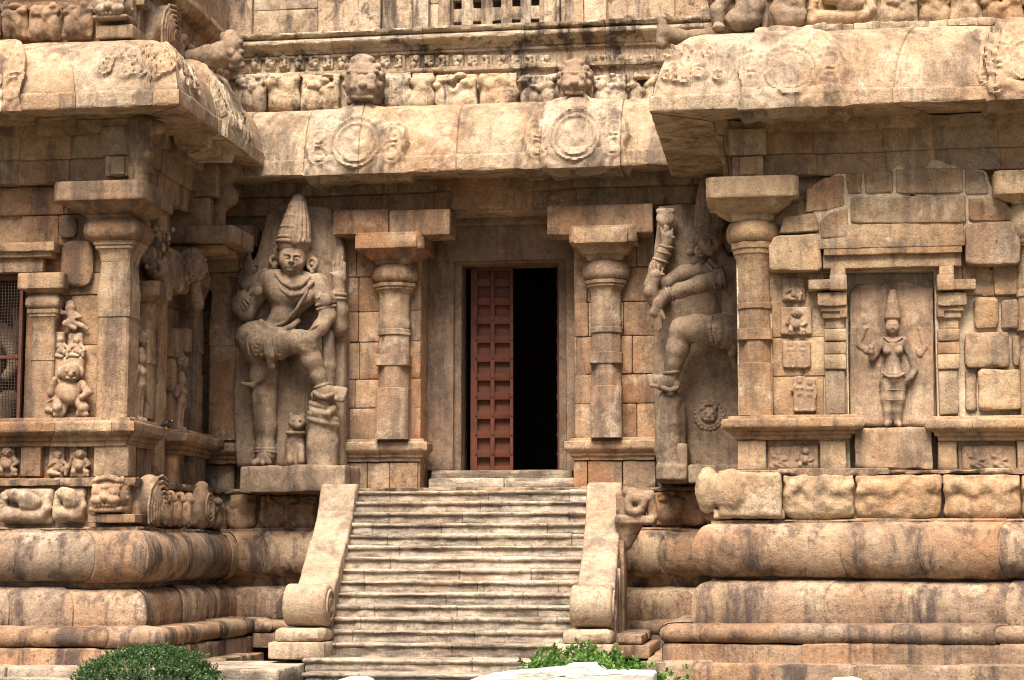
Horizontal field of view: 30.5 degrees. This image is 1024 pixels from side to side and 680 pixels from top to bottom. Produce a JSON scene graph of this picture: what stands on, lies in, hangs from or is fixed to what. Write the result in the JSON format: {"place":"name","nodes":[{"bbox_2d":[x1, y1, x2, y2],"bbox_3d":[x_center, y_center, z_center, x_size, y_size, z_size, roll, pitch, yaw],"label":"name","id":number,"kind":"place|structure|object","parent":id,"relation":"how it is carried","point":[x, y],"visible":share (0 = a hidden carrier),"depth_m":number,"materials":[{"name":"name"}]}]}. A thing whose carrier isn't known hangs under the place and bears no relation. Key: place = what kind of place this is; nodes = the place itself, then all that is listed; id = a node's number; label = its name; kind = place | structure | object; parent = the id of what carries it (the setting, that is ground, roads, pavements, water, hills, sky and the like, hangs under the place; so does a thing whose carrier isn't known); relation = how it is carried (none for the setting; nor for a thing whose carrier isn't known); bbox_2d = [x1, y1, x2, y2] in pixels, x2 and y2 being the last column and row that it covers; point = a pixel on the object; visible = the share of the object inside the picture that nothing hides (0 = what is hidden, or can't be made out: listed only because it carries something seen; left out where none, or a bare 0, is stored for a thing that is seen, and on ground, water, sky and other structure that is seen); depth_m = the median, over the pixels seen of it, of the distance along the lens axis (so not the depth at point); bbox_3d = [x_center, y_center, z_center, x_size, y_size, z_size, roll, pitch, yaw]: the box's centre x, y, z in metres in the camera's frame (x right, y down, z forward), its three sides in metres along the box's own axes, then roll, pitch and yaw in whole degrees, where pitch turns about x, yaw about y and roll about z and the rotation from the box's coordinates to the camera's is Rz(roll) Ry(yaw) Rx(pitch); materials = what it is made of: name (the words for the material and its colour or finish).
{"place":"outdoors","nodes":[
{"label":"outdoors","id":0,"kind":"place"},
{"bbox_2d":[0,658,647,679],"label":"pavement","id":1,"kind":"structure","parent":0,"point":[262,670],"depth_m":23.55,"materials":[{"name":"stone"}]},
{"bbox_2d":[641,0,1023,679],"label":"temple wing","id":2,"kind":"structure","parent":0,"point":[833,152],"depth_m":23.56,"materials":[{"name":"beige stone"}]},
{"bbox_2d":[656,15,722,48],"bbox_3d":[2.381,-4.084,24.923,0.943,0.470,0.251,1,-7,-6],"label":"water spout","id":3,"kind":"object","parent":2,"relation":"attached to","point":[666,34],"visible":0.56,"depth_m":24.83,"materials":[{"name":"stone"}]},
{"bbox_2d":[709,0,768,32],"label":"lion statue","id":4,"kind":"object","parent":2,"relation":"on","point":[743,16],"visible":0.98,"depth_m":24.14,"materials":[{"name":"stone"}]},
{"bbox_2d":[782,277,804,301],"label":"relief carving","id":5,"kind":"object","parent":2,"relation":"attached to","point":[793,289],"visible":1,"depth_m":24.14,"materials":[{"name":"stone"}]},
{"bbox_2d":[769,445,818,468],"bbox_3d":[3.585,1.493,23.902,0.627,0.307,0.183,-1,-7,8],"label":"relief carving","id":6,"kind":"object","parent":2,"relation":"attached to","point":[793,456],"visible":0.93,"depth_m":23.87,"materials":[{"name":"stone"}]},
{"bbox_2d":[780,307,811,334],"bbox_3d":[3.651,-0.241,24.123,0.406,0.377,0.218,-1,-7,8],"label":"relief carving","id":7,"kind":"object","parent":2,"relation":"attached to","point":[795,320],"visible":1,"depth_m":24.08,"materials":[{"name":"stone"}]},
{"bbox_2d":[782,340,810,368],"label":"relief carving","id":8,"kind":"object","parent":2,"relation":"attached to","point":[796,355],"visible":1,"depth_m":24.05,"materials":[{"name":"stone"}]},
{"bbox_2d":[790,376,816,412],"bbox_3d":[3.736,0.699,24.032,0.343,0.476,0.194,-1,-7,8],"label":"relief carving","id":9,"kind":"object","parent":2,"relation":"attached to","point":[803,389],"visible":1,"depth_m":23.96,"materials":[{"name":"stone"}]},
{"bbox_2d":[849,281,934,426],"bbox_3d":[4.856,0.179,24.010,1.093,1.887,0.403,-1,-7,8],"label":"goddess statue","id":10,"kind":"object","parent":2,"relation":"on","point":[891,359],"visible":1,"depth_m":23.97,"materials":[{"name":"stone"}]},
{"bbox_2d":[961,445,1016,469],"bbox_3d":[5.982,1.478,23.556,0.672,0.328,0.173,-1,-7,8],"label":"relief carving","id":11,"kind":"object","parent":2,"relation":"attached to","point":[986,456],"visible":0.83,"depth_m":23.50,"materials":[{"name":"stone"}]},
{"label":"ground","id":12,"kind":"structure","parent":0,"visible":0},
{"bbox_2d":[0,0,263,666],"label":"temple wing","id":13,"kind":"structure","parent":12,"relation":"on","point":[126,542],"depth_m":25.45,"materials":[{"name":"beige stone"}]},
{"bbox_2d":[0,447,19,476],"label":"relief carving","id":14,"kind":"object","parent":13,"relation":"attached to","point":[9,461],"visible":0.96,"depth_m":25.36,"materials":[{"name":"stone"}]},
{"bbox_2d":[0,277,24,417],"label":"metal grille","id":15,"kind":"object","parent":13,"relation":"attached to","point":[18,357],"visible":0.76,"depth_m":25.63,"materials":[{"name":"metal"}]},
{"bbox_2d":[0,306,24,417],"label":"niche statue","id":16,"kind":"object","parent":13,"relation":"on","point":[9,374],"visible":0.48,"depth_m":26.06,"materials":[{"name":"stone"}]},
{"bbox_2d":[44,357,92,417],"bbox_3d":[-5.976,0.648,25.437,0.668,0.853,0.486,-1,-7,8],"label":"relief carving","id":17,"kind":"object","parent":13,"relation":"on","point":[69,391],"visible":0.95,"depth_m":25.30,"materials":[{"name":"stone"}]},
{"bbox_2d":[47,447,90,477],"bbox_3d":[-5.952,1.645,25.323,0.619,0.441,0.259,-1,-7,8],"label":"relief carving","id":18,"kind":"object","parent":13,"relation":"attached to","point":[76,466],"visible":0.98,"depth_m":25.26,"materials":[{"name":"stone"}]},
{"bbox_2d":[55,332,86,358],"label":"relief carving","id":19,"kind":"object","parent":13,"relation":"attached to","point":[75,347],"visible":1,"depth_m":25.50,"materials":[{"name":"stone"}]},
{"bbox_2d":[59,300,88,330],"bbox_3d":[-5.966,-0.333,25.551,0.433,0.425,0.146,-1,-7,8],"label":"relief carving","id":20,"kind":"object","parent":13,"relation":"attached to","point":[72,321],"visible":1,"depth_m":25.50,"materials":[{"name":"stone"}]},
{"bbox_2d":[137,347,147,420],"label":"relief carving","id":21,"kind":"object","parent":13,"relation":"attached to","point":[142,380],"visible":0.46,"depth_m":25.82,"materials":[{"name":"stone"}]},
{"bbox_2d":[138,317,146,343],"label":"relief carving","id":22,"kind":"object","parent":13,"relation":"attached to","point":[142,335],"visible":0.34,"depth_m":25.93,"materials":[{"name":"stone"}]},
{"bbox_2d":[128,115,165,185],"bbox_3d":[-4.927,-2.547,25.233,0.504,1.046,0.347,-1,-7,8],"label":"bracket","id":23,"kind":"object","parent":13,"relation":"attached to","point":[143,129],"visible":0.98,"depth_m":25.15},
{"bbox_2d":[160,419,172,428],"bbox_3d":[-4.830,1.166,26.126,0.239,0.145,0.072,-1,-7,8],"label":"bird","id":24,"kind":"object","parent":13,"relation":"on","point":[165,423],"visible":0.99,"depth_m":26.11},
{"bbox_2d":[140,219,207,310],"bbox_3d":[-4.910,-1.109,27.190,0.751,1.137,2.148,-1,-7,8],"label":"lion mask","id":25,"kind":"object","parent":13,"relation":"attached to","point":[184,271],"visible":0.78,"depth_m":27.31,"materials":[{"name":"stone"}]},
{"bbox_2d":[166,371,187,429],"bbox_3d":[-4.926,0.907,27.642,0.272,0.907,0.445,-1,-7,8],"label":"relief carving","id":26,"kind":"object","parent":13,"relation":"attached to","point":[179,399],"visible":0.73,"depth_m":27.54,"materials":[{"name":"stone"}]},
{"bbox_2d":[167,341,188,367],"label":"relief carving","id":27,"kind":"object","parent":13,"relation":"attached to","point":[182,360],"visible":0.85,"depth_m":27.68,"materials":[{"name":"stone"}]},
{"bbox_2d":[185,29,244,69],"bbox_3d":[-4.323,-4.154,27.049,1.093,0.602,0.373,-3,-7,24],"label":"lion statue","id":28,"kind":"object","parent":13,"relation":"attached to","point":[227,50],"visible":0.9,"depth_m":26.83,"materials":[{"name":"stone"}]},
{"bbox_2d":[213,162,241,224],"bbox_3d":[-4.311,-2.344,28.335,0.453,1.430,0.404,-1,-7,8],"label":"bracket","id":29,"kind":"object","parent":13,"relation":"on","point":[229,197],"visible":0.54,"depth_m":28.20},
{"bbox_2d":[69,641,227,679],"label":"shrub","id":30,"kind":"object","parent":12,"relation":"on","point":[133,659],"visible":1,"depth_m":22.21,"materials":[{"name":"green plant"}]},
{"bbox_2d":[340,676,373,679],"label":"white rock","id":31,"kind":"object","parent":12,"relation":"on","point":[358,678],"visible":1,"depth_m":21.07,"materials":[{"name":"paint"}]},
{"bbox_2d":[302,489,586,679],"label":"staircase","id":32,"kind":"structure","parent":12,"relation":"on","point":[456,585],"depth_m":25.68,"materials":[{"name":"stone"}]},
{"bbox_2d":[268,484,358,659],"bbox_3d":[-2.576,3.181,26.238,0.816,2.436,3.486,-1,-7,8],"label":"balustrade","id":33,"kind":"object","parent":32,"relation":"on","point":[310,601],"visible":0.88,"depth_m":25.15,"materials":[{"name":"beige stone"}]},
{"bbox_2d":[557,482,659,659],"bbox_3d":[1.403,3.113,25.648,1.170,2.439,3.486,-1,-7,8],"label":"balustrade","id":34,"kind":"object","parent":32,"relation":"on","point":[617,518],"visible":0.94,"depth_m":25.48,"materials":[{"name":"beige stone"}]},
{"bbox_2d":[202,94,740,660],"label":"entrance wall","id":35,"kind":"structure","parent":12,"relation":"on","point":[502,336],"depth_m":28.56,"materials":[{"name":"stone"}]},
{"bbox_2d":[232,193,359,494],"bbox_3d":[-3.318,0.065,28.698,1.944,4.583,1.248,-1,-7,8],"label":"guardian statue","id":36,"kind":"object","parent":35,"relation":"on","point":[290,304],"visible":0.99,"depth_m":28.42,"materials":[{"name":"stone"}]},
{"bbox_2d":[341,54,384,105],"bbox_3d":[-2.294,-4.013,28.843,0.679,0.826,0.634,-1,-7,8],"label":"lion statue","id":37,"kind":"object","parent":35,"relation":"on","point":[363,76],"visible":0.94,"depth_m":28.73,"materials":[{"name":"stone"}]},
{"bbox_2d":[227,0,711,111],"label":"storey","id":38,"kind":"object","parent":35,"relation":"on","point":[299,55],"visible":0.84,"depth_m":29.17,"materials":[{"name":"stone"}]},
{"bbox_2d":[453,0,543,24],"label":"lattice window","id":39,"kind":"structure","parent":38,"relation":"in","point":[525,13],"depth_m":29.58,"materials":[{"name":"stone"}]},
{"bbox_2d":[470,267,512,470],"bbox_3d":[-0.317,0.439,29.605,0.674,3.335,0.126,0,-7,1],"label":"door","id":40,"kind":"structure","parent":35,"relation":"in","point":[491,382],"depth_m":29.59,"materials":[{"name":"red paint"}]},
{"bbox_2d":[556,266,558,469],"bbox_3d":[0.762,0.469,29.862,0.110,3.334,0.765,0,-7,2],"label":"door","id":41,"kind":"structure","parent":35,"relation":"in","point":[557,267],"depth_m":29.51,"materials":[{"name":"red paint"}]},
{"bbox_2d":[556,58,593,97],"bbox_3d":[0.942,-3.946,28.354,0.552,0.651,0.614,-1,-7,8],"label":"lion statue","id":42,"kind":"object","parent":35,"relation":"on","point":[574,76],"visible":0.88,"depth_m":28.25,"materials":[{"name":"stone"}]},
{"bbox_2d":[643,177,738,484],"bbox_3d":[2.909,-0.120,27.712,1.921,4.505,1.386,-1,-7,8],"label":"guardian statue","id":43,"kind":"object","parent":35,"relation":"on","point":[690,289],"visible":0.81,"depth_m":27.48,"materials":[{"name":"stone"}]},
{"bbox_2d":[471,662,656,679],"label":"white rock","id":44,"kind":"object","parent":12,"relation":"on","point":[583,671],"visible":1,"depth_m":20.48,"materials":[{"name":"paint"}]},
{"bbox_2d":[511,637,689,679],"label":"shrub","id":45,"kind":"object","parent":12,"relation":"on","point":[610,661],"visible":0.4,"depth_m":21.45,"materials":[{"name":"green plant"}]},
{"bbox_2d":[832,676,861,679],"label":"white rock","id":46,"kind":"object","parent":12,"relation":"on","point":[846,678],"visible":1,"depth_m":20.31,"materials":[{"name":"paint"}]}
]}

